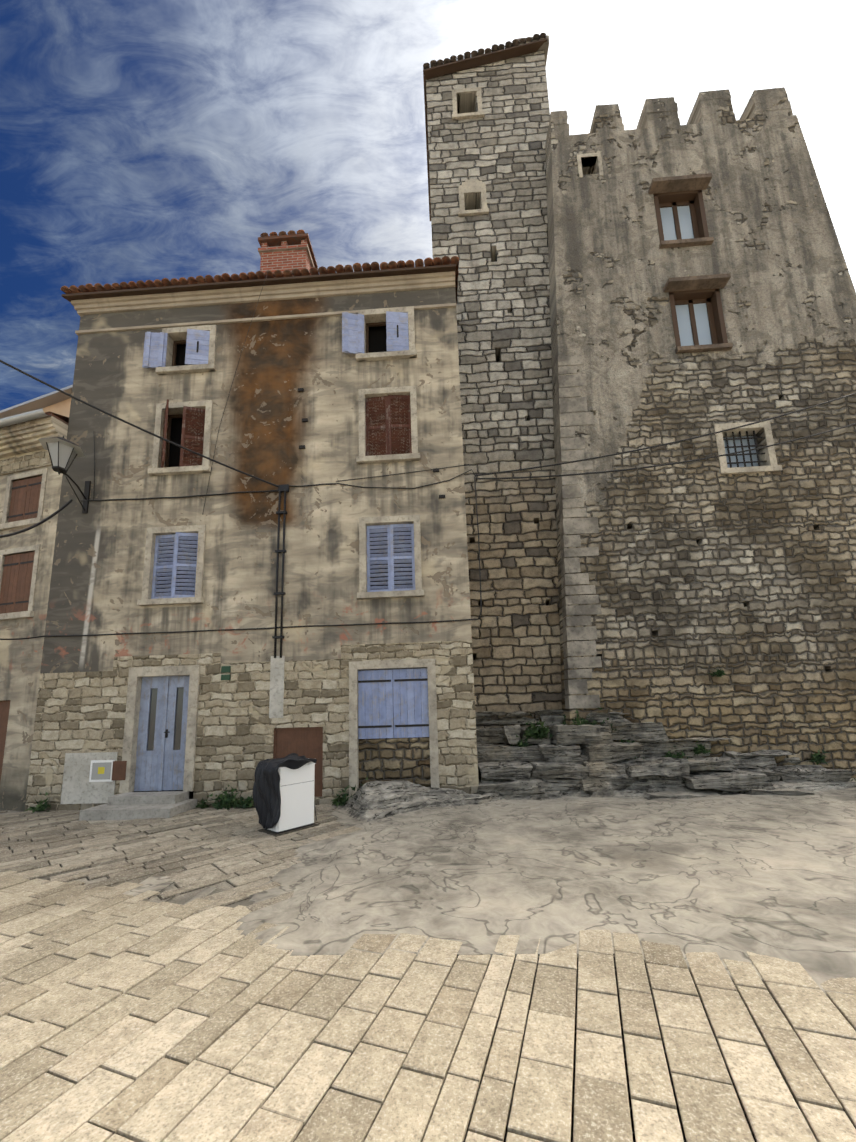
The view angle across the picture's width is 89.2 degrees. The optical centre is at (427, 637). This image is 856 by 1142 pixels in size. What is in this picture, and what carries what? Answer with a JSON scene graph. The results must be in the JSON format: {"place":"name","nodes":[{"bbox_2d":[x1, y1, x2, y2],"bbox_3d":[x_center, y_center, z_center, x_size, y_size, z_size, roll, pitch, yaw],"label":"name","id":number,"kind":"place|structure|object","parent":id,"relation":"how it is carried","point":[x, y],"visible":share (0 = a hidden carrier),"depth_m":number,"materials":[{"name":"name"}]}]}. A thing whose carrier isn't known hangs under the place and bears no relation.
{"place":"outdoors","nodes":[
{"label":"outdoors","id":0,"kind":"place"},
{"bbox_2d":[0,416,67,810],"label":"neighbour wall","id":1,"kind":"structure","parent":0,"point":[22,450],"depth_m":8.72,"materials":[{"name":"beige paint"}]},
{"bbox_2d":[0,408,68,781],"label":"trim","id":2,"kind":"structure","parent":1,"relation":"attached to","point":[19,572],"depth_m":9.03,"materials":[{"name":"beige stone"}]},
{"bbox_2d":[0,385,72,418],"bbox_3d":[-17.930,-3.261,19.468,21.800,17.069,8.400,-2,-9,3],"label":"roof eave","id":3,"kind":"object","parent":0,"point":[57,402],"depth_m":16.10,"materials":[{"name":"paint"}]},
{"bbox_2d":[0,807,295,907],"bbox_3d":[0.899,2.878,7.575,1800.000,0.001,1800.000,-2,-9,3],"label":"ground","id":4,"kind":"structure","parent":0,"point":[182,899],"depth_m":4.18,"materials":[{"name":"beige stone"}]},
{"bbox_2d":[79,791,196,820],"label":"door steps","id":5,"kind":"structure","parent":4,"relation":"on","point":[143,805],"depth_m":7.34,"materials":[{"name":"concrete"}]},
{"bbox_2d":[0,804,361,913],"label":"old paving","id":6,"kind":"structure","parent":4,"relation":"on","point":[198,848],"depth_m":5.43,"materials":[{"name":"stone"}]},
{"bbox_2d":[258,762,318,836],"bbox_3d":[-1.997,2.276,6.303,0.490,0.950,0.717,-10,-12,40],"label":"cabinet","id":7,"kind":"object","parent":6,"relation":"on","point":[297,798],"visible":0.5,"depth_m":6.15,"materials":[{"name":"white metal"}]},
{"bbox_2d":[253,753,316,828],"bbox_3d":[-2.053,2.191,6.230,0.620,0.959,0.695,-10,-12,40],"label":"black plastic cover","id":8,"kind":"object","parent":7,"relation":"on","point":[266,795],"visible":0.98,"depth_m":6.04,"materials":[{"name":"black plastic"}]},
{"bbox_2d":[25,287,478,810],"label":"house wall","id":9,"kind":"structure","parent":4,"relation":"on","point":[264,433],"depth_m":8.56,"materials":[{"name":"beige paint"}]},
{"bbox_2d":[38,436,90,513],"bbox_3d":[-7.058,-3.231,8.396,0.644,1.260,1.026,2,-10,-24],"label":"street lamp","id":10,"kind":"object","parent":9,"relation":"attached to","point":[63,452],"visible":0.98,"depth_m":8.23,"materials":[{"name":"grey metal"}]},
{"bbox_2d":[134,675,189,790],"bbox_3d":[-4.947,1.780,8.138,1.020,2.100,0.110,-2,-9,3],"label":"door","id":11,"kind":"structure","parent":9,"relation":"attached to","point":[161,745],"depth_m":8.15,"materials":[{"name":"paint"}]},
{"bbox_2d":[89,666,322,796],"bbox_3d":[-4.071,1.748,8.039,4.321,2.400,0.110,-2,-9,2],"label":"hatch and meter","id":12,"kind":"object","parent":9,"relation":"attached to","point":[306,742],"visible":0.62,"depth_m":7.95,"materials":[{"name":"brown paint"}]},
{"bbox_2d":[60,256,458,303],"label":"house roof","id":13,"kind":"structure","parent":9,"relation":"on","point":[252,279],"depth_m":9.27,"materials":[{"name":"brown tile"}]},
{"bbox_2d":[258,230,317,277],"bbox_3d":[-3.506,-8.623,10.869,1.250,2.577,0.882,-2,-9,3],"label":"chimney","id":14,"kind":"object","parent":13,"relation":"on","point":[281,251],"visible":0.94,"depth_m":10.64,"materials":[{"name":"brick"}]},
{"bbox_2d":[43,272,481,657],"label":"facade cables","id":15,"kind":"object","parent":9,"relation":"attached to","point":[284,488],"visible":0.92,"depth_m":8.46,"materials":[{"name":"black plastic"}]},
{"bbox_2d":[71,271,455,798],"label":"house frames","id":16,"kind":"structure","parent":9,"relation":"attached to","point":[178,331],"depth_m":8.84,"materials":[{"name":"beige stone"}]},
{"bbox_2d":[269,656,284,717],"bbox_3d":[-2.809,0.919,8.078,0.260,1.150,0.025,-2,-9,3],"label":"pipe cover","id":17,"kind":"object","parent":9,"relation":"attached to","point":[276,703],"visible":1,"depth_m":8.06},
{"bbox_2d":[142,311,428,738],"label":"window shutters","id":18,"kind":"object","parent":9,"relation":"attached to","point":[384,696],"visible":0.92,"depth_m":8.59,"materials":[{"name":"blue wood"}]},
{"bbox_2d":[164,322,408,466],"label":"window openings","id":19,"kind":"object","parent":9,"relation":"attached to","point":[175,344],"visible":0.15,"depth_m":9.33,"materials":[{"name":"brown wood"}]},
{"bbox_2d":[359,737,430,787],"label":"infill wall","id":20,"kind":"structure","parent":9,"relation":"attached to","point":[389,759],"depth_m":7.83,"materials":[{"name":"beige stone"}]},
{"bbox_2d":[0,360,855,639],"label":"overhead wires","id":21,"kind":"object","parent":9,"relation":"attached to","point":[71,500],"visible":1,"depth_m":8.55,"materials":[{"name":"black plastic"}]},
{"bbox_2d":[0,871,855,1141],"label":"paving stones","id":22,"kind":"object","parent":4,"relation":"on","point":[125,1018],"visible":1,"depth_m":2.18,"materials":[{"name":"stone"}]},
{"bbox_2d":[25,668,855,812],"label":"weeds","id":23,"kind":"object","parent":4,"relation":"on","point":[532,731],"visible":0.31,"depth_m":8.19,"materials":[{"name":"green plant"}]},
{"bbox_2d":[122,748,855,996],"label":"ledge rock","id":24,"kind":"object","parent":4,"relation":"on","point":[736,875],"visible":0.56,"depth_m":4.11,"materials":[{"name":"beige stone"}]},
{"bbox_2d":[426,50,561,727],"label":"tower wall","id":25,"kind":"structure","parent":4,"relation":"on","point":[500,251],"depth_m":10.70,"materials":[{"name":"grey stone"}]},
{"bbox_2d":[452,87,488,216],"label":"window frames","id":26,"kind":"structure","parent":25,"relation":"attached to","point":[468,186],"depth_m":11.57,"materials":[{"name":"beige stone"}]},
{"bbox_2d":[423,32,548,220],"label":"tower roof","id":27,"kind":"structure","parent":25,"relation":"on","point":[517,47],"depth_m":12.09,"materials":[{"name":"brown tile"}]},
{"bbox_2d":[475,709,855,799],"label":"rock","id":28,"kind":"object","parent":4,"relation":"on","point":[561,765],"visible":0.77,"depth_m":8.01,"materials":[{"name":"grey stone"}]},
{"bbox_2d":[545,87,855,777],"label":"castle wall","id":29,"kind":"structure","parent":4,"relation":"on","point":[697,571],"depth_m":9.52,"materials":[{"name":"grey stone"}]},
{"bbox_2d":[554,152,781,708],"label":"stone trim","id":30,"kind":"structure","parent":29,"relation":"attached to","point":[566,405],"depth_m":9.45,"materials":[{"name":"grey stone"}]},
{"bbox_2d":[653,190,766,467],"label":"windows","id":31,"kind":"structure","parent":29,"relation":"in","point":[697,317],"depth_m":10.17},
{"bbox_2d":[0,0,855,410],"label":"sky","id":32,"kind":"structure","parent":0,"point":[144,140],"materials":[{"name":"blue"}]}
]}

